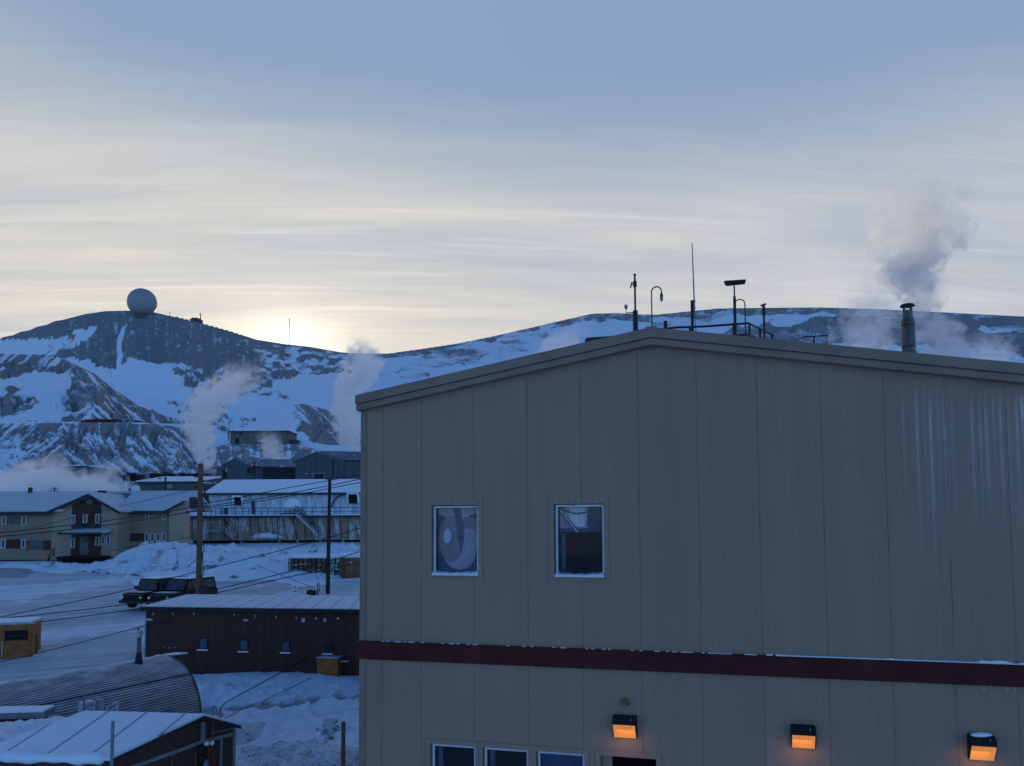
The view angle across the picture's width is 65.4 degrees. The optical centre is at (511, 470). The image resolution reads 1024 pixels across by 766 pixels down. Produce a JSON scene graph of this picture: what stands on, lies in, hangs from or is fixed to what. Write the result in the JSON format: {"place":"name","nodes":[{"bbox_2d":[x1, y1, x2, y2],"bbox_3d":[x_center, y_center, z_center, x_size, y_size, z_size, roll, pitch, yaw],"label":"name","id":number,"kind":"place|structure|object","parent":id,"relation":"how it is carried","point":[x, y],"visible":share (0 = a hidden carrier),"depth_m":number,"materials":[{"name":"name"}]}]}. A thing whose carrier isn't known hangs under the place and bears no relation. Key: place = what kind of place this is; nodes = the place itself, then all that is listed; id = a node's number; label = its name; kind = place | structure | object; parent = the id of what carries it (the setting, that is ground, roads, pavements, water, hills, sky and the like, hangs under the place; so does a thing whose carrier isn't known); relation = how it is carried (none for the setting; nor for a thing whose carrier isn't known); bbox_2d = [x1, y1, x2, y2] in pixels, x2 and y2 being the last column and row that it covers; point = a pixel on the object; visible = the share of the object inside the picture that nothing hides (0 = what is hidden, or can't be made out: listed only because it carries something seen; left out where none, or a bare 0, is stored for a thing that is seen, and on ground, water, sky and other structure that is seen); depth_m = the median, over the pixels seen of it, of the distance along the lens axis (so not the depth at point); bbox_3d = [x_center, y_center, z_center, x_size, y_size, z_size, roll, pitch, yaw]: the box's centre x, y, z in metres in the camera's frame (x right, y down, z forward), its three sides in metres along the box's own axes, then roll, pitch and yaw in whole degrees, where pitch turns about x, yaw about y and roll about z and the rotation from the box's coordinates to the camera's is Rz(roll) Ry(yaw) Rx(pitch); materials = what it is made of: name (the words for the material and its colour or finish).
{"place":"outdoors","nodes":[
{"label":"outdoors","id":0,"kind":"place"},
{"bbox_2d":[128,485,140,490],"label":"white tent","id":1,"kind":"object","parent":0,"point":[135,488],"visible":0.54,"depth_m":112.03,"materials":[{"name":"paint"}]},
{"bbox_2d":[135,476,220,500],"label":"shed","id":2,"kind":"structure","parent":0,"point":[180,483],"depth_m":121.11,"materials":[{"name":"grey metal"}]},
{"bbox_2d":[0,541,359,765],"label":"snow ground","id":3,"kind":"structure","parent":0,"point":[286,728],"depth_m":47.42,"materials":[{"name":"white snow"}]},
{"bbox_2d":[0,617,42,659],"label":"yellow cabin","id":4,"kind":"object","parent":3,"relation":"on","point":[17,637],"visible":0.95,"depth_m":46.88,"materials":[{"name":"paint"}]},
{"bbox_2d":[0,705,54,721],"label":"lean to","id":5,"kind":"object","parent":3,"relation":"on","point":[14,713],"visible":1,"depth_m":22.70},
{"bbox_2d":[0,716,65,741],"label":"snow drift","id":6,"kind":"object","parent":3,"relation":"on","point":[9,730],"visible":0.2,"depth_m":21.42,"materials":[{"name":"white snow"}]},
{"bbox_2d":[0,561,89,568],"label":"snow bank","id":7,"kind":"structure","parent":3,"relation":"on","point":[30,565],"depth_m":87.91,"materials":[{"name":"white snow"}]},
{"bbox_2d":[0,630,200,717],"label":"quonset hut","id":8,"kind":"object","parent":3,"relation":"on","point":[164,683],"visible":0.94,"depth_m":30.13,"materials":[{"name":"metal"}]},
{"bbox_2d":[78,700,94,712],"bbox_3d":[-14.924,8.359,27.971,0.250,0.485,0.471,-2,-4,28],"label":"window","id":9,"kind":"structure","parent":8,"relation":"in","point":[89,704],"depth_m":27.97,"materials":[{"name":"white glass"}]},
{"bbox_2d":[0,487,213,563],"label":"dormitory","id":10,"kind":"structure","parent":3,"relation":"on","point":[25,510],"depth_m":92.87,"materials":[{"name":"beige wood"}]},
{"bbox_2d":[0,539,5,548],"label":"window","id":11,"kind":"structure","parent":10,"relation":"in","point":[3,541],"depth_m":92.66,"materials":[{"name":"white glass"}]},
{"bbox_2d":[1,516,6,524],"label":"window","id":12,"kind":"structure","parent":10,"relation":"in","point":[3,518],"depth_m":92.85,"materials":[{"name":"white glass"}]},
{"bbox_2d":[21,539,25,547],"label":"window","id":13,"kind":"structure","parent":10,"relation":"in","point":[23,541],"depth_m":92.67,"materials":[{"name":"white glass"}]},
{"bbox_2d":[21,516,26,524],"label":"window","id":14,"kind":"structure","parent":10,"relation":"in","point":[23,518],"depth_m":92.83,"materials":[{"name":"white glass"}]},
{"bbox_2d":[70,538,74,547],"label":"window","id":15,"kind":"structure","parent":10,"relation":"in","point":[72,545],"depth_m":92.55,"materials":[{"name":"white glass"}]},
{"bbox_2d":[71,515,75,523],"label":"window","id":16,"kind":"structure","parent":10,"relation":"in","point":[74,516],"depth_m":92.71,"materials":[{"name":"white glass"}]},
{"bbox_2d":[80,536,88,553],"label":"door","id":17,"kind":"structure","parent":10,"relation":"in","point":[84,540],"depth_m":92.53,"materials":[{"name":"grey glass"}]},
{"bbox_2d":[82,514,87,522],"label":"window","id":18,"kind":"structure","parent":10,"relation":"in","point":[85,517],"depth_m":92.73,"materials":[{"name":"white glass"}]},
{"bbox_2d":[95,514,99,522],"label":"window","id":19,"kind":"structure","parent":10,"relation":"in","point":[97,516],"depth_m":92.73,"materials":[{"name":"white glass"}]},
{"bbox_2d":[95,537,99,545],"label":"window","id":20,"kind":"structure","parent":10,"relation":"in","point":[97,539],"depth_m":92.55,"materials":[{"name":"white glass"}]},
{"bbox_2d":[101,536,104,544],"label":"window","id":21,"kind":"structure","parent":10,"relation":"in","point":[102,537],"depth_m":92.63,"materials":[{"name":"white glass"}]},
{"bbox_2d":[106,536,110,544],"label":"window","id":22,"kind":"structure","parent":10,"relation":"in","point":[108,538],"depth_m":92.62,"materials":[{"name":"white glass"}]},
{"bbox_2d":[144,533,148,541],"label":"window","id":23,"kind":"structure","parent":10,"relation":"in","point":[146,535],"depth_m":95.84,"materials":[{"name":"white glass"}]},
{"bbox_2d":[150,533,154,541],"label":"window","id":24,"kind":"structure","parent":10,"relation":"in","point":[152,535],"depth_m":95.84,"materials":[{"name":"white glass"}]},
{"bbox_2d":[156,533,160,540],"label":"window","id":25,"kind":"structure","parent":10,"relation":"in","point":[158,535],"depth_m":95.84,"materials":[{"name":"white glass"}]},
{"bbox_2d":[161,533,165,540],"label":"window","id":26,"kind":"structure","parent":10,"relation":"in","point":[163,538],"depth_m":95.84,"materials":[{"name":"white glass"}]},
{"bbox_2d":[89,560,129,572],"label":"snow bank","id":27,"kind":"structure","parent":3,"relation":"on","point":[113,564],"depth_m":84.04,"materials":[{"name":"white snow"}]},
{"bbox_2d":[110,721,114,765],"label":"steel post","id":28,"kind":"object","parent":3,"relation":"on","point":[112,745],"visible":1,"depth_m":15.29,"materials":[{"name":"grey metal"}]},
{"bbox_2d":[0,710,240,765],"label":"shed","id":29,"kind":"structure","parent":3,"relation":"on","point":[83,738],"depth_m":16.92,"materials":[{"name":"brown wood"}]},
{"bbox_2d":[212,706,222,756],"bbox_3d":[-6.624,5.864,17.961,0.040,1.117,0.288,-2,-4,31],"label":"service mast","id":30,"kind":"object","parent":29,"relation":"attached to","point":[213,724],"visible":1,"depth_m":17.86,"materials":[{"name":"grey metal"}]},
{"bbox_2d":[225,678,309,718],"bbox_3d":[-8.669,8.288,30.449,1.208,3.651,25.134,0,-4,-7],"label":"power line","id":31,"kind":"object","parent":29,"relation":"attached to","point":[263,700],"visible":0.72,"depth_m":27.50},
{"bbox_2d":[119,575,188,607],"bbox_3d":[-28.172,9.638,63.280,2.733,2.264,5.667,-1,-4,18],"label":"parked truck","id":32,"kind":"object","parent":3,"relation":"on","point":[139,595],"visible":0.53,"depth_m":62.09,"materials":[{"name":"black paint"}]},
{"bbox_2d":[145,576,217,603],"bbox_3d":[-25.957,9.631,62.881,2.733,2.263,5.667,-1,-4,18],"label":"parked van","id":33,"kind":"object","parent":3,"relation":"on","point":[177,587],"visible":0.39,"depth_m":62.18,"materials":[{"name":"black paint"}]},
{"bbox_2d":[189,464,206,593],"bbox_3d":[-23.232,5.323,59.208,1.403,11.618,0.634,0,-4,0],"label":"utility pole","id":34,"kind":"object","parent":3,"relation":"on","point":[197,503],"visible":0.98,"depth_m":59.15,"materials":[{"name":"wood"}]},
{"bbox_2d":[0,508,188,532],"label":"power line","id":35,"kind":"object","parent":34,"relation":"attached to","point":[94,522],"visible":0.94,"depth_m":71.00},
{"bbox_2d":[0,510,196,536],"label":"power line","id":36,"kind":"object","parent":34,"relation":"attached to","point":[98,526],"visible":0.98,"depth_m":70.14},
{"bbox_2d":[34,484,214,527],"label":"power line","id":37,"kind":"object","parent":34,"relation":"attached to","point":[123,505],"visible":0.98,"depth_m":94.83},
{"bbox_2d":[111,535,196,550],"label":"power line","id":38,"kind":"object","parent":34,"relation":"attached to","point":[155,542],"visible":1,"depth_m":73.74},
{"bbox_2d":[8,551,359,617],"bbox_3d":[-20.761,7.597,61.081,1.507,4.416,37.269,-3,-5,41],"label":"power line","id":39,"kind":"object","parent":34,"relation":"attached to","point":[195,593],"visible":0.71,"depth_m":57.29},
{"bbox_2d":[41,562,359,621],"bbox_3d":[-20.169,8.364,59.441,0.853,3.716,36.208,-3,-5,40],"label":"power line","id":40,"kind":"object","parent":34,"relation":"attached to","point":[212,593],"visible":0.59,"depth_m":58.95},
{"bbox_2d":[205,517,310,535],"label":"power line","id":41,"kind":"object","parent":34,"relation":"attached to","point":[257,524],"visible":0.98,"depth_m":84.72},
{"bbox_2d":[213,545,318,589],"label":"power line","id":42,"kind":"object","parent":34,"relation":"attached to","point":[284,576],"visible":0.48,"depth_m":74.73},
{"bbox_2d":[202,482,359,508],"bbox_3d":[-15.937,1.496,69.273,1.863,3.899,24.328,-3,-4,32],"label":"power line","id":43,"kind":"object","parent":34,"relation":"attached to","point":[281,497],"visible":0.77,"depth_m":64.71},
{"bbox_2d":[202,479,359,506],"bbox_3d":[-15.940,1.232,69.290,1.863,4.174,24.329,-3,-4,32],"label":"power line","id":44,"kind":"object","parent":34,"relation":"attached to","point":[282,494],"visible":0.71,"depth_m":64.77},
{"bbox_2d":[203,474,360,503],"bbox_3d":[-15.944,0.947,69.307,1.862,4.406,24.332,-3,-4,32],"label":"power line","id":45,"kind":"object","parent":34,"relation":"attached to","point":[282,488],"visible":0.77,"depth_m":64.88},
{"bbox_2d":[73,541,359,580],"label":"snow bank","id":46,"kind":"structure","parent":3,"relation":"on","point":[160,558],"depth_m":82.17,"materials":[{"name":"white snow"}]},
{"bbox_2d":[140,594,359,676],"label":"workshop","id":47,"kind":"structure","parent":3,"relation":"on","point":[213,634],"depth_m":42.64,"materials":[{"name":"brown wood"}]},
{"bbox_2d":[1,620,169,661],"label":"power line","id":48,"kind":"object","parent":47,"relation":"attached to","point":[85,641],"visible":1,"depth_m":42.62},
{"bbox_2d":[197,638,208,650],"bbox_3d":[-16.634,9.378,42.903,0.596,0.646,0.136,-1,-4,9],"label":"window","id":49,"kind":"structure","parent":47,"relation":"in","point":[203,642],"depth_m":42.94,"materials":[{"name":"blue glass"}]},
{"bbox_2d":[238,640,248,652],"bbox_3d":[-14.332,9.390,42.539,0.588,0.641,0.136,-1,-4,9],"label":"window","id":50,"kind":"structure","parent":47,"relation":"in","point":[243,644],"depth_m":42.58,"materials":[{"name":"blue glass"}]},
{"bbox_2d":[221,659,305,706],"bbox_3d":[-9.207,7.742,30.367,1.487,3.138,25.069,0,-4,-8],"label":"power line","id":51,"kind":"object","parent":47,"relation":"attached to","point":[263,681],"visible":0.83,"depth_m":31.27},
{"bbox_2d":[280,641,290,653],"bbox_3d":[-11.990,9.369,42.170,0.547,0.637,0.136,-1,-4,9],"label":"window","id":52,"kind":"structure","parent":47,"relation":"in","point":[285,648],"depth_m":42.21,"materials":[{"name":"blue glass"}]},
{"bbox_2d":[322,643,332,654],"bbox_3d":[-9.658,9.363,41.802,0.571,0.602,0.136,-1,-4,9],"label":"window","id":53,"kind":"structure","parent":47,"relation":"in","point":[328,647],"depth_m":41.84,"materials":[{"name":"blue glass"}]},
{"bbox_2d":[190,479,360,543],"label":"store building","id":54,"kind":"structure","parent":3,"relation":"on","point":[345,508],"depth_m":112.40,"materials":[{"name":"metal"}]},
{"bbox_2d":[221,522,227,529],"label":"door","id":55,"kind":"structure","parent":54,"relation":"in","point":[226,523],"depth_m":111.64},
{"bbox_2d":[250,462,254,478],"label":"distant pole","id":56,"kind":"object","parent":54,"relation":"on","point":[252,469],"visible":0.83,"depth_m":128.08,"materials":[{"name":"metal"}]},
{"bbox_2d":[280,498,300,513],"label":"round tank","id":57,"kind":"object","parent":54,"relation":"on","point":[289,504],"visible":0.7,"depth_m":111.58,"materials":[{"name":"metal"}]},
{"bbox_2d":[332,460,333,477],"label":"distant pole","id":58,"kind":"object","parent":54,"relation":"on","point":[332,468],"visible":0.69,"depth_m":128.19,"materials":[{"name":"metal"}]},
{"bbox_2d":[195,672,358,697],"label":"snow bank","id":59,"kind":"structure","parent":3,"relation":"on","point":[317,683],"depth_m":40.61,"materials":[{"name":"white snow"}]},
{"bbox_2d":[292,585,297,591],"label":"road sign","id":60,"kind":"object","parent":3,"relation":"on","point":[294,587],"visible":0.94,"depth_m":66.29,"materials":[{"name":"metal"}]},
{"bbox_2d":[273,591,335,595],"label":"snow bank","id":61,"kind":"structure","parent":3,"relation":"on","point":[287,593],"depth_m":63.05,"materials":[{"name":"white snow"}]},
{"bbox_2d":[306,590,316,594],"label":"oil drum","id":62,"kind":"object","parent":3,"relation":"on","point":[311,592],"visible":0.82,"depth_m":67.79,"materials":[{"name":"black metal"}]},
{"bbox_2d":[288,554,340,574],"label":"storage rack","id":63,"kind":"object","parent":3,"relation":"on","point":[315,556],"visible":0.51,"depth_m":78.71,"materials":[{"name":"brown metal"}]},
{"bbox_2d":[315,582,320,595],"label":"road sign","id":64,"kind":"object","parent":3,"relation":"on","point":[317,585],"visible":0.93,"depth_m":66.50,"materials":[{"name":"metal"}]},
{"bbox_2d":[325,478,333,593],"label":"utility pole","id":65,"kind":"object","parent":3,"relation":"on","point":[328,543],"visible":0.83,"depth_m":68.68,"materials":[{"name":"wood"}]},
{"bbox_2d":[341,721,345,765],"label":"wooden post","id":66,"kind":"object","parent":3,"relation":"on","point":[343,730],"visible":1,"depth_m":26.43,"materials":[{"name":"wood"}]},
{"bbox_2d":[338,552,359,578],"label":"tan container","id":67,"kind":"object","parent":3,"relation":"on","point":[350,571],"visible":0.44,"depth_m":77.88,"materials":[{"name":"beige metal"}]},
{"bbox_2d":[355,303,1023,765],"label":"industrial building","id":68,"kind":"structure","parent":3,"relation":"on","point":[657,547],"depth_m":13.76,"materials":[{"name":"beige metal"}]},
{"bbox_2d":[427,500,482,579],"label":"window","id":69,"kind":"structure","parent":68,"relation":"in","point":[458,525],"depth_m":15.04,"materials":[{"name":"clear glass"}]},
{"bbox_2d":[426,738,508,765],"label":"window","id":70,"kind":"structure","parent":68,"relation":"in","point":[445,752],"depth_m":15.29,"materials":[{"name":"clear glass"}]},
{"bbox_2d":[478,742,541,765],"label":"window","id":71,"kind":"structure","parent":68,"relation":"in","point":[519,755],"depth_m":14.51,"materials":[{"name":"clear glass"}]},
{"bbox_2d":[533,746,588,765],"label":"window","id":72,"kind":"structure","parent":68,"relation":"in","point":[548,756],"depth_m":14.25,"materials":[{"name":"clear glass"}]},
{"bbox_2d":[549,499,609,581],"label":"window","id":73,"kind":"structure","parent":68,"relation":"in","point":[582,525],"depth_m":14.52,"materials":[{"name":"clear glass"}]},
{"bbox_2d":[595,750,660,765],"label":"doorway","id":74,"kind":"structure","parent":68,"relation":"in","point":[609,758],"depth_m":14.05,"materials":[{"name":"beige"}]},
{"bbox_2d":[624,273,637,330],"bbox_3d":[2.589,-3.227,17.317,0.290,2.108,0.104,-2,-4,19],"label":"weather mast","id":75,"kind":"object","parent":68,"relation":"on","point":[635,313],"visible":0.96,"depth_m":17.29,"materials":[{"name":"metal"}]},
{"bbox_2d":[651,286,662,325],"bbox_3d":[3.134,-3.110,17.163,0.260,1.731,0.068,-1,-4,18],"label":"gooseneck lamp","id":76,"kind":"object","parent":68,"relation":"on","point":[661,296],"visible":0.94,"depth_m":17.19,"materials":[{"name":"metal"}]},
{"bbox_2d":[690,243,695,330],"bbox_3d":[3.887,-3.522,16.976,0.167,2.690,0.061,-2,-4,22],"label":"whip antenna","id":77,"kind":"object","parent":68,"relation":"on","point":[692,303],"visible":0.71,"depth_m":16.97,"materials":[{"name":"metal"}]},
{"bbox_2d":[638,322,773,338],"bbox_3d":[4.141,-2.533,16.639,3.205,1.136,1.153,-4,-5,42],"label":"roof railing","id":78,"kind":"object","parent":68,"relation":"on","point":[732,325],"visible":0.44,"depth_m":16.72,"materials":[{"name":"metal"}]},
{"bbox_2d":[724,279,745,334],"bbox_3d":[4.704,-3.029,16.749,0.441,1.918,0.247,-1,-4,15],"label":"bar antenna","id":79,"kind":"object","parent":68,"relation":"on","point":[734,282],"visible":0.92,"depth_m":16.74,"materials":[{"name":"metal"}]},
{"bbox_2d":[736,299,745,335],"bbox_3d":[4.800,-2.820,16.707,0.240,1.562,0.057,-2,-4,19],"label":"gooseneck conduit","id":80,"kind":"object","parent":68,"relation":"on","point":[744,312],"visible":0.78,"depth_m":16.70,"materials":[{"name":"metal"}]},
{"bbox_2d":[761,303,765,337],"bbox_3d":[5.245,-2.734,16.577,0.120,1.496,0.061,-2,-4,22],"label":"sensor mast","id":81,"kind":"object","parent":68,"relation":"on","point":[763,312],"visible":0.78,"depth_m":16.58,"materials":[{"name":"metal"}]},
{"bbox_2d":[801,333,828,342],"bbox_3d":[7.470,-2.451,19.597,0.592,1.734,0.500,-1,-4,15],"label":"television antenna","id":82,"kind":"object","parent":68,"relation":"on","point":[819,335],"visible":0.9,"depth_m":19.64,"materials":[{"name":"metal"}]},
{"bbox_2d":[1,528,359,616],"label":"power line","id":83,"kind":"object","parent":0,"point":[179,576],"visible":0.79,"depth_m":58.70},
{"bbox_2d":[0,307,1023,514],"bbox_3d":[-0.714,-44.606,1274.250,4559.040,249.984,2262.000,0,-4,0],"label":"hills","id":84,"kind":"structure","parent":0,"point":[191,394],"depth_m":535.08,"materials":[{"name":"white snow"}]},
{"bbox_2d":[10,465,121,490],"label":"utility building","id":85,"kind":"structure","parent":84,"relation":"on","point":[67,478],"depth_m":150.26,"materials":[{"name":"grey metal"}]},
{"bbox_2d":[40,471,50,478],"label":"steam cloud","id":86,"kind":"structure","parent":85,"relation":"in","point":[43,474],"depth_m":150.19,"materials":[{"name":"white"}]},
{"bbox_2d":[127,473,136,480],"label":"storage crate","id":87,"kind":"object","parent":84,"relation":"on","point":[129,476],"visible":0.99,"depth_m":167.45,"materials":[{"name":"black"}]},
{"bbox_2d":[133,475,139,480],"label":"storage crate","id":88,"kind":"object","parent":84,"relation":"on","point":[136,477],"visible":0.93,"depth_m":169.23,"materials":[{"name":"black"}]},
{"bbox_2d":[127,288,156,318],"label":"radome","id":89,"kind":"object","parent":84,"relation":"on","point":[141,303],"visible":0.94,"depth_m":558.12,"materials":[{"name":"white plastic"}]},
{"bbox_2d":[145,473,149,478],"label":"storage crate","id":90,"kind":"object","parent":84,"relation":"on","point":[147,475],"visible":0.35,"depth_m":169.76,"materials":[{"name":"grey"}]},
{"bbox_2d":[150,473,160,477],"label":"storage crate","id":91,"kind":"object","parent":84,"relation":"on","point":[154,475],"visible":0.62,"depth_m":167.49,"materials":[{"name":"black"}]},
{"bbox_2d":[190,317,202,322],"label":"summit hut","id":92,"kind":"object","parent":84,"relation":"on","point":[195,319],"visible":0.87,"depth_m":582.05,"materials":[{"name":"grey metal"}]},
{"bbox_2d":[215,458,295,483],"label":"warehouse","id":93,"kind":"structure","parent":84,"relation":"on","point":[236,468],"depth_m":149.45,"materials":[{"name":"grey metal"}]},
{"bbox_2d":[263,468,294,478],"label":"shutter door","id":94,"kind":"structure","parent":93,"relation":"in","point":[268,473],"depth_m":148.95,"materials":[{"name":"metal"}]},
{"bbox_2d":[229,430,297,443],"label":"hill building","id":95,"kind":"structure","parent":84,"relation":"on","point":[261,437],"depth_m":254.16,"materials":[{"name":"grey metal"}]},
{"bbox_2d":[289,440,300,444],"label":"hut","id":96,"kind":"object","parent":84,"relation":"on","point":[295,442],"visible":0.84,"depth_m":253.08,"materials":[{"name":"grey stone"}]},
{"bbox_2d":[293,451,360,478],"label":"warehouse","id":97,"kind":"structure","parent":84,"relation":"on","point":[316,465],"depth_m":143.76,"materials":[{"name":"grey metal"}]},
{"bbox_2d":[314,473,323,478],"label":"shutter door","id":98,"kind":"structure","parent":97,"relation":"in","point":[316,476],"depth_m":143.91,"materials":[{"name":"grey metal"}]},
{"bbox_2d":[0,0,1023,353],"label":"sky","id":99,"kind":"structure","parent":0,"point":[370,176],"materials":[{"name":"blue"}]}
]}

